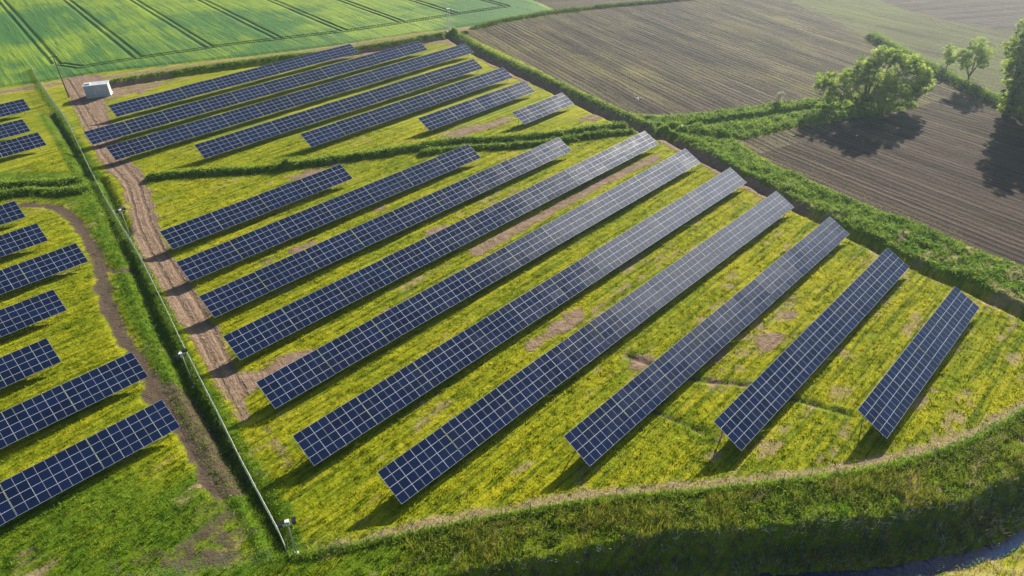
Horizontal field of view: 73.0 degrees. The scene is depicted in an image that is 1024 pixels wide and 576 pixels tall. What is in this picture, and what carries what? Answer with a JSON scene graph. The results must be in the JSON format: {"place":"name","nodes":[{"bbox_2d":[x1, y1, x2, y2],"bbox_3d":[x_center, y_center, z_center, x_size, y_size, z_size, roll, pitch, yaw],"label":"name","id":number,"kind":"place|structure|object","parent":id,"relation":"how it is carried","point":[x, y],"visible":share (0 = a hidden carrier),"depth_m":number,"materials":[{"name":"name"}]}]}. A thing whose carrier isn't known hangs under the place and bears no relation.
{"place":"outdoors","nodes":[
{"label":"outdoors","id":0,"kind":"place"},
{"bbox_2d":[7,201,253,501],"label":"soil path","id":1,"kind":"structure","parent":0,"point":[122,336],"depth_m":87.36,"materials":[{"name":"brown soil"}]},
{"bbox_2d":[60,71,322,427],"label":"dirt track","id":2,"kind":"structure","parent":0,"point":[236,385],"depth_m":109.39,"materials":[{"name":"brown soil"}]},
{"bbox_2d":[49,54,69,97],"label":"utility pole","id":3,"kind":"object","parent":2,"relation":"on","point":[60,76],"visible":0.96,"depth_m":174.82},
{"bbox_2d":[82,80,112,98],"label":"inverter cabin","id":4,"kind":"object","parent":2,"relation":"on","point":[97,89],"visible":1,"depth_m":176.89,"materials":[{"name":"white metal"}]},
{"bbox_2d":[92,87,98,95],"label":"door","id":5,"kind":"structure","parent":4,"relation":"in","point":[94,88],"depth_m":176.69,"materials":[{"name":"grey metal"}]},
{"bbox_2d":[96,87,102,95],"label":"door","id":6,"kind":"structure","parent":4,"relation":"in","point":[98,88],"depth_m":177.06,"materials":[{"name":"grey metal"}]},
{"bbox_2d":[0,26,475,94],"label":"farm road","id":7,"kind":"structure","parent":0,"point":[93,79],"depth_m":197.10,"materials":[{"name":"brown soil"}]},
{"bbox_2d":[0,0,552,87],"bbox_3d":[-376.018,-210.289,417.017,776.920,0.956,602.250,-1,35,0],"label":"crop field","id":8,"kind":"structure","parent":0,"point":[80,37],"depth_m":231.57,"materials":[{"name":"green plant"}]},
{"bbox_2d":[0,0,1023,575],"bbox_3d":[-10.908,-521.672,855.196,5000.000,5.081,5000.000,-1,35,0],"label":"meadow","id":9,"kind":"structure","parent":0,"point":[216,546],"depth_m":88.50,"materials":[{"name":"green plant"}]},
{"bbox_2d":[0,201,24,224],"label":"solar panel row","id":10,"kind":"object","parent":9,"relation":"on","point":[12,209],"visible":0.97,"depth_m":122.61,"materials":[{"name":"glass"}]},
{"bbox_2d":[0,119,29,138],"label":"solar panel row","id":11,"kind":"object","parent":9,"relation":"on","point":[16,127],"visible":0.98,"depth_m":155.41,"materials":[{"name":"glass"}]},
{"bbox_2d":[0,99,30,116],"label":"solar panel row","id":12,"kind":"object","parent":9,"relation":"on","point":[13,107],"visible":1,"depth_m":166.55,"materials":[{"name":"glass"}]},
{"bbox_2d":[0,132,45,157],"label":"solar panel row","id":13,"kind":"object","parent":9,"relation":"on","point":[19,144],"visible":0.99,"depth_m":147.85,"materials":[{"name":"glass"}]},
{"bbox_2d":[0,223,47,258],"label":"solar panel row","id":14,"kind":"object","parent":9,"relation":"on","point":[21,239],"visible":0.99,"depth_m":114.63,"materials":[{"name":"glass"}]},
{"bbox_2d":[0,338,60,391],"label":"solar panel row","id":15,"kind":"object","parent":9,"relation":"on","point":[20,364],"visible":0.99,"depth_m":88.83,"materials":[{"name":"glass"}]},
{"bbox_2d":[0,290,66,336],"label":"solar panel row","id":16,"kind":"object","parent":9,"relation":"on","point":[28,312],"visible":1,"depth_m":97.83,"materials":[{"name":"glass"}]},
{"bbox_2d":[0,174,82,188],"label":"hedge","id":17,"kind":"object","parent":9,"relation":"on","point":[35,181],"visible":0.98,"depth_m":134.90,"materials":[{"name":"green plant"}]},
{"bbox_2d":[0,243,87,294],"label":"solar panel row","id":18,"kind":"object","parent":9,"relation":"on","point":[13,276],"visible":0.98,"depth_m":107.31,"materials":[{"name":"glass"}]},
{"bbox_2d":[0,181,101,198],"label":"hedge","id":19,"kind":"object","parent":9,"relation":"on","point":[65,189],"visible":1,"depth_m":132.10,"materials":[{"name":"green plant"}]},
{"bbox_2d":[0,352,147,448],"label":"solar panel row","id":20,"kind":"object","parent":9,"relation":"on","point":[29,416],"visible":0.99,"depth_m":83.03,"materials":[{"name":"glass"}]},
{"bbox_2d":[0,400,179,525],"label":"solar panel row","id":21,"kind":"object","parent":9,"relation":"on","point":[53,475],"visible":0.99,"depth_m":75.08,"materials":[{"name":"glass"}]},
{"bbox_2d":[115,207,130,236],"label":"camera pole","id":22,"kind":"object","parent":9,"relation":"on","point":[120,210],"visible":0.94,"depth_m":116.71,"materials":[{"name":"metal"}]},
{"bbox_2d":[26,69,287,560],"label":"verge grass","id":23,"kind":"structure","parent":9,"relation":"on","point":[51,106],"depth_m":100.74,"materials":[{"name":"green plant"}]},
{"bbox_2d":[30,65,287,553],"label":"wire fence","id":24,"kind":"object","parent":9,"relation":"on","point":[239,457],"visible":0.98,"depth_m":94.39,"materials":[{"name":"metal"}]},
{"bbox_2d":[175,348,194,387],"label":"camera pole","id":25,"kind":"object","parent":9,"relation":"on","point":[179,354],"visible":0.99,"depth_m":85.18,"materials":[{"name":"metal"}]},
{"bbox_2d":[0,153,394,567],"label":"ditch grass","id":26,"kind":"structure","parent":9,"relation":"on","point":[243,512],"depth_m":78.60,"materials":[{"name":"green plant"}]},
{"bbox_2d":[126,548,271,575],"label":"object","id":27,"kind":"object","parent":9,"relation":"on","point":[208,565],"visible":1,"depth_m":65.44,"materials":[{"name":"metal"}]},
{"bbox_2d":[147,158,286,179],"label":"hedge","id":28,"kind":"object","parent":9,"relation":"on","point":[192,171],"visible":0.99,"depth_m":137.82,"materials":[{"name":"green plant"}]},
{"bbox_2d":[108,44,357,118],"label":"solar panel row","id":29,"kind":"object","parent":9,"relation":"on","point":[176,94],"visible":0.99,"depth_m":180.15,"materials":[{"name":"glass"}]},
{"bbox_2d":[84,41,427,146],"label":"solar panel row","id":30,"kind":"object","parent":9,"relation":"on","point":[134,125],"visible":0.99,"depth_m":170.96,"materials":[{"name":"glass"}]},
{"bbox_2d":[160,164,352,249],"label":"solar panel row","id":31,"kind":"object","parent":9,"relation":"on","point":[189,231],"visible":1,"depth_m":122.48,"materials":[{"name":"glass"}]},
{"bbox_2d":[109,26,455,84],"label":"hedge","id":32,"kind":"object","parent":9,"relation":"on","point":[195,67],"visible":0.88,"depth_m":199.44,"materials":[{"name":"green plant"}]},
{"bbox_2d":[277,516,298,553],"bbox_3d":[-21.019,23.868,66.051,1.640,5.550,0.640,-13,37,-16],"label":"camera pole","id":33,"kind":"object","parent":9,"relation":"on","point":[287,523],"visible":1,"depth_m":64.83,"materials":[{"name":"metal"}]},
{"bbox_2d":[106,43,473,161],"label":"solar panel row","id":34,"kind":"object","parent":9,"relation":"on","point":[124,149],"visible":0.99,"depth_m":164.86,"materials":[{"name":"glass"}]},
{"bbox_2d":[176,144,480,281],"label":"solar panel row","id":35,"kind":"object","parent":9,"relation":"on","point":[251,243],"visible":1,"depth_m":119.46,"materials":[{"name":"glass"}]},
{"bbox_2d":[194,59,482,158],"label":"solar panel row","id":36,"kind":"object","parent":9,"relation":"on","point":[225,143],"visible":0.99,"depth_m":161.20,"materials":[{"name":"glass"}]},
{"bbox_2d":[199,137,571,317],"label":"solar panel row","id":37,"kind":"object","parent":9,"relation":"on","point":[332,250],"visible":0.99,"depth_m":114.37,"materials":[{"name":"glass"}]},
{"bbox_2d":[300,67,512,148],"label":"solar panel row","id":38,"kind":"object","parent":9,"relation":"on","point":[330,132],"visible":0.99,"depth_m":161.62,"materials":[{"name":"glass"}]},
{"bbox_2d":[223,131,657,359],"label":"solar panel row","id":39,"kind":"object","parent":9,"relation":"on","point":[247,340],"visible":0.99,"depth_m":108.51,"materials":[{"name":"glass"}]},
{"bbox_2d":[446,8,450,32],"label":"pole","id":40,"kind":"object","parent":9,"relation":"on","point":[447,9],"visible":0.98,"depth_m":219.46,"materials":[{"name":"metal"}]},
{"bbox_2d":[282,120,628,169],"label":"hedge","id":41,"kind":"object","parent":9,"relation":"on","point":[477,138],"visible":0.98,"depth_m":148.42,"materials":[{"name":"green plant"}]},
{"bbox_2d":[418,81,534,130],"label":"solar panel row","id":42,"kind":"object","parent":9,"relation":"on","point":[442,117],"visible":1,"depth_m":162.12,"materials":[{"name":"glass"}]},
{"bbox_2d":[256,149,699,408],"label":"solar panel row","id":43,"kind":"object","parent":9,"relation":"on","point":[397,321],"visible":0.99,"depth_m":100.37,"materials":[{"name":"glass"}]},
{"bbox_2d":[293,168,746,465],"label":"solar panel row","id":44,"kind":"object","parent":9,"relation":"on","point":[531,306],"visible":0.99,"depth_m":92.43,"materials":[{"name":"glass"}]},
{"bbox_2d":[420,127,633,155],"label":"hedge","id":45,"kind":"object","parent":9,"relation":"on","point":[489,146],"visible":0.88,"depth_m":146.76,"materials":[{"name":"green plant"}]},
{"bbox_2d":[512,93,573,125],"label":"solar panel row","id":46,"kind":"object","parent":9,"relation":"on","point":[550,105],"visible":0.98,"depth_m":160.07,"materials":[{"name":"glass"}]},
{"bbox_2d":[451,27,666,136],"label":"hedge","id":47,"kind":"object","parent":9,"relation":"on","point":[492,52],"visible":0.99,"depth_m":177.00,"materials":[{"name":"green plant"}]},
{"bbox_2d":[469,0,687,29],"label":"hedge","id":48,"kind":"object","parent":9,"relation":"on","point":[541,13],"visible":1,"depth_m":240.89,"materials":[{"name":"green plant"}]},
{"bbox_2d":[378,191,793,503],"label":"solar panel row","id":49,"kind":"object","parent":9,"relation":"on","point":[666,289],"visible":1,"depth_m":87.02,"materials":[{"name":"glass"}]},
{"bbox_2d":[564,217,848,465],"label":"solar panel row","id":50,"kind":"object","parent":9,"relation":"on","point":[806,257],"visible":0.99,"depth_m":88.48,"materials":[{"name":"glass"}]},
{"bbox_2d":[714,248,908,450],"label":"solar panel row","id":51,"kind":"object","parent":9,"relation":"on","point":[743,411],"visible":0.99,"depth_m":87.44,"materials":[{"name":"glass"}]},
{"bbox_2d":[742,523,1023,575],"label":"water plants","id":52,"kind":"object","parent":9,"relation":"on","point":[935,556],"visible":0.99,"depth_m":68.29,"materials":[{"name":"green plant"}]},
{"bbox_2d":[858,286,978,438],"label":"solar panel row","id":53,"kind":"object","parent":9,"relation":"on","point":[913,361],"visible":1,"depth_m":85.43,"materials":[{"name":"glass"}]},
{"bbox_2d":[865,31,1023,120],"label":"hedge","id":54,"kind":"object","parent":9,"relation":"on","point":[953,75],"visible":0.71,"depth_m":176.41,"materials":[{"name":"green plant"}]},
{"bbox_2d":[915,545,1023,575],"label":"ditch bank grass","id":55,"kind":"structure","parent":9,"relation":"on","point":[1002,559],"depth_m":67.50,"materials":[{"name":"green plant"}]},
{"bbox_2d":[533,0,647,9],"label":"ploughed field","id":56,"kind":"structure","parent":0,"point":[557,4],"depth_m":253.23,"materials":[{"name":"brown soil"}]},
{"bbox_2d":[200,98,1023,575],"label":"grass bank","id":57,"kind":"structure","parent":0,"point":[256,568],"depth_m":72.12,"materials":[{"name":"green plant"}]},
{"bbox_2d":[286,408,1023,557],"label":"wire fence","id":58,"kind":"object","parent":57,"relation":"on","point":[672,489],"visible":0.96,"depth_m":71.85,"materials":[{"name":"metal"}]},
{"bbox_2d":[388,416,1023,575],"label":"bank weeds","id":59,"kind":"object","parent":57,"relation":"on","point":[748,514],"visible":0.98,"depth_m":70.64,"materials":[{"name":"green plant"}]},
{"bbox_2d":[418,463,1023,575],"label":"slope grass","id":60,"kind":"structure","parent":57,"relation":"on","point":[878,556],"depth_m":68.93,"materials":[{"name":"green plant"}]},
{"bbox_2d":[775,91,783,99],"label":"shrub","id":61,"kind":"object","parent":57,"relation":"on","point":[779,96],"visible":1,"depth_m":163.04,"materials":[{"name":"green plant"}]},
{"bbox_2d":[670,121,1023,307],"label":"bank vegetation","id":62,"kind":"object","parent":57,"relation":"on","point":[876,222],"visible":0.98,"depth_m":116.82,"materials":[{"name":"green plant"}]},
{"bbox_2d":[811,45,936,112],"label":"willow tree","id":63,"kind":"object","parent":57,"relation":"on","point":[883,90],"visible":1,"depth_m":156.56,"materials":[{"name":"green plant"}]},
{"bbox_2d":[287,406,1023,561],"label":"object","id":64,"kind":"structure","parent":0,"point":[947,449],"depth_m":72.31,"materials":[{"name":"plant"}]},
{"bbox_2d":[466,0,965,153],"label":"ploughed field","id":65,"kind":"structure","parent":0,"point":[668,57],"depth_m":199.29,"materials":[{"name":"soil"}]},
{"bbox_2d":[756,528,1023,575],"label":"ditch water","id":66,"kind":"structure","parent":0,"point":[931,565],"depth_m":68.55,"materials":[{"name":"blue liquid"}]},
{"bbox_2d":[758,92,1023,266],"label":"ploughed field","id":67,"kind":"structure","parent":0,"point":[953,166],"depth_m":135.90,"materials":[{"name":"soil"}]},
{"bbox_2d":[660,97,918,137],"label":"strip vegetation","id":68,"kind":"object","parent":67,"relation":"on","point":[801,118],"visible":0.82,"depth_m":156.94,"materials":[{"name":"green plant"}]},
{"bbox_2d":[791,0,1023,119],"bbox_3d":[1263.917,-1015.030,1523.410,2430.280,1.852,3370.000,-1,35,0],"label":"fallow field","id":69,"kind":"structure","parent":0,"point":[927,37],"depth_m":213.65,"materials":[{"name":"soil"}]},
{"bbox_2d":[940,43,960,66],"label":"field tree","id":70,"kind":"object","parent":69,"relation":"on","point":[948,57],"visible":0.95,"depth_m":182.54,"materials":[{"name":"green plant"}]},
{"bbox_2d":[952,36,1000,80],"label":"tree","id":71,"kind":"object","parent":69,"relation":"on","point":[981,60],"visible":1,"depth_m":170.21,"materials":[{"name":"green plant"}]},
{"bbox_2d":[996,18,1023,117],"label":"tree","id":72,"kind":"object","parent":69,"relation":"on","point":[1013,98],"visible":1,"depth_m":150.83,"materials":[{"name":"green plant"}]},
{"bbox_2d":[880,0,1023,30],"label":"ploughed field","id":73,"kind":"structure","parent":0,"point":[1001,14],"depth_m":234.45,"materials":[{"name":"brown soil"}]}
]}

